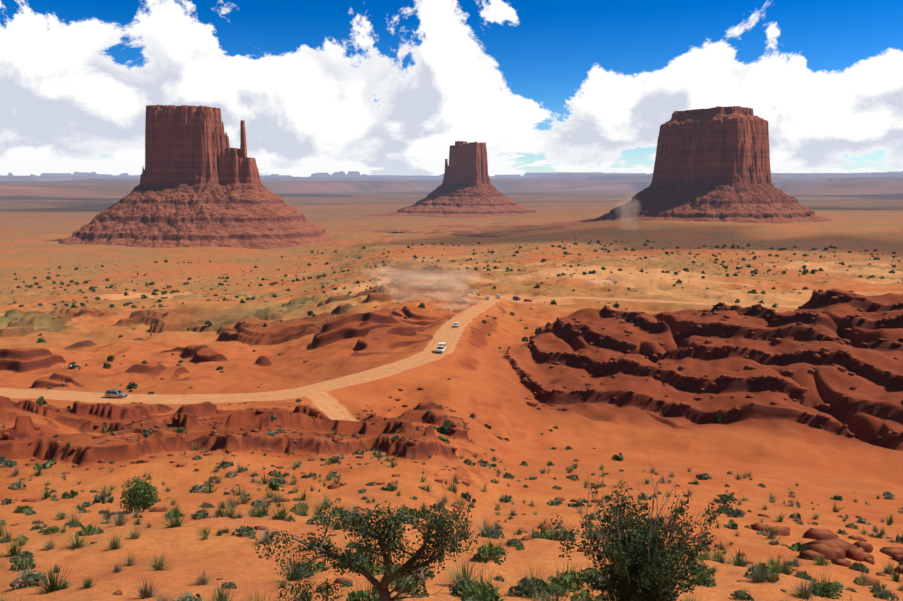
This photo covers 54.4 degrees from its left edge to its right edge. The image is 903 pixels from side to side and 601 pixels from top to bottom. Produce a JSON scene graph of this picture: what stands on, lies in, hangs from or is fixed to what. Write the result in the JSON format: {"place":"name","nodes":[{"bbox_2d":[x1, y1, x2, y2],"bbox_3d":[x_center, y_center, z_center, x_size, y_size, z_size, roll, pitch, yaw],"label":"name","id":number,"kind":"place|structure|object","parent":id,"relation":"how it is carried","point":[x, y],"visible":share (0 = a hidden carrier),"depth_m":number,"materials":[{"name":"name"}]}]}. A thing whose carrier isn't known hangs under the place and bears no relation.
{"place":"outdoors","nodes":[
{"label":"outdoors","id":0,"kind":"place"},
{"bbox_2d":[430,297,467,316],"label":"cloud","id":1,"kind":"structure","parent":0,"point":[454,303],"depth_m":371.08,"materials":[{"name":"beige"}]},
{"bbox_2d":[0,171,902,600],"bbox_3d":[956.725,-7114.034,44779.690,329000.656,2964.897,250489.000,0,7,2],"label":"ground","id":2,"kind":"structure","parent":0,"point":[350,353],"depth_m":242.35,"materials":[{"name":"orange sand"}]},
{"bbox_2d":[105,389,127,398],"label":"silver suv","id":3,"kind":"object","parent":2,"relation":"on","point":[110,393],"visible":1,"depth_m":206.21,"materials":[{"name":"paint"}]},
{"bbox_2d":[120,476,158,514],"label":"juniper bush","id":4,"kind":"object","parent":2,"relation":"on","point":[137,493],"visible":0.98,"depth_m":65.48,"materials":[{"name":"green plant"}]},
{"bbox_2d":[58,105,332,248],"bbox_3d":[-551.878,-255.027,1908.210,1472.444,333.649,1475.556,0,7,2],"label":"butte","id":5,"kind":"object","parent":2,"relation":"on","point":[200,185],"visible":0.58,"depth_m":1836.63,"materials":[{"name":"brown stone"}]},
{"bbox_2d":[255,500,477,600],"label":"juniper tree","id":6,"kind":"object","parent":2,"relation":"on","point":[379,533],"visible":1,"depth_m":24.09,"materials":[{"name":"green plant"}]},
{"bbox_2d":[359,256,440,288],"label":"cloud","id":7,"kind":"structure","parent":2,"relation":"on","point":[415,265],"depth_m":520.77,"materials":[{"name":"beige"}]},
{"bbox_2d":[364,260,469,299],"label":"cloud","id":8,"kind":"structure","parent":2,"relation":"on","point":[390,268],"depth_m":493.53,"materials":[{"name":"beige"}]},
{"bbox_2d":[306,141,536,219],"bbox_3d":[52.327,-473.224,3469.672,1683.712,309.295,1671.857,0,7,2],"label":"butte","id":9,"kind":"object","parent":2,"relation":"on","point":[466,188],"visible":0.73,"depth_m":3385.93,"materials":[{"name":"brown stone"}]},
{"bbox_2d":[375,257,481,303],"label":"cloud","id":10,"kind":"structure","parent":2,"relation":"on","point":[417,272],"depth_m":452.96,"materials":[{"name":"beige"}]},
{"bbox_2d":[390,266,476,307],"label":"cloud","id":11,"kind":"structure","parent":2,"relation":"on","point":[460,287],"depth_m":436.67,"materials":[{"name":"beige"}]},
{"bbox_2d":[436,342,445,352],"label":"tour truck","id":12,"kind":"object","parent":2,"relation":"on","point":[441,347],"visible":1,"depth_m":255.75,"materials":[{"name":"white paint"}]},
{"bbox_2d":[407,279,479,309],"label":"cloud","id":13,"kind":"structure","parent":2,"relation":"on","point":[436,299],"depth_m":420.75,"materials":[{"name":"beige"}]},
{"bbox_2d":[0,240,902,600],"bbox_3d":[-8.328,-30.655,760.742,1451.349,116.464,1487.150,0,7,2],"label":"desert shrubs","id":14,"kind":"object","parent":2,"relation":"on","point":[466,586],"visible":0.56,"depth_m":57.53,"materials":[{"name":"green plant"}]},
{"bbox_2d":[0,289,902,596],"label":"boulders","id":15,"kind":"object","parent":2,"relation":"on","point":[832,547],"visible":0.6,"depth_m":156.14,"materials":[{"name":"red stone"}]},
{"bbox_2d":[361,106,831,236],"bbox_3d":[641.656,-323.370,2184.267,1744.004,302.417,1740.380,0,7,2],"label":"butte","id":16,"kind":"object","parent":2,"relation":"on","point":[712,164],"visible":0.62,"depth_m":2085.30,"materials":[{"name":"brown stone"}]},
{"bbox_2d":[551,450,739,600],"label":"twiggy shrub","id":17,"kind":"object","parent":2,"relation":"on","point":[635,572],"visible":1,"depth_m":26.00,"materials":[{"name":"green plant"}]},
{"bbox_2d":[0,0,902,176],"label":"sky","id":18,"kind":"structure","parent":0,"point":[368,87],"materials":[{"name":"white"}]},
{"bbox_2d":[449,296,484,307],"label":"cloud","id":19,"kind":"structure","parent":0,"point":[476,298],"depth_m":408.27,"materials":[{"name":"beige"}]},
{"bbox_2d":[585,276,616,289],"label":"cloud","id":20,"kind":"structure","parent":0,"point":[604,283],"depth_m":562.39,"materials":[{"name":"beige"}]},
{"bbox_2d":[617,192,636,220],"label":"cloud","id":21,"kind":"structure","parent":0,"point":[628,207],"depth_m":1920.23,"materials":[{"name":"grey"}]},
{"bbox_2d":[617,194,638,230],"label":"cloud","id":22,"kind":"structure","parent":0,"point":[635,211],"depth_m":1712.38,"materials":[{"name":"grey"}]}
]}

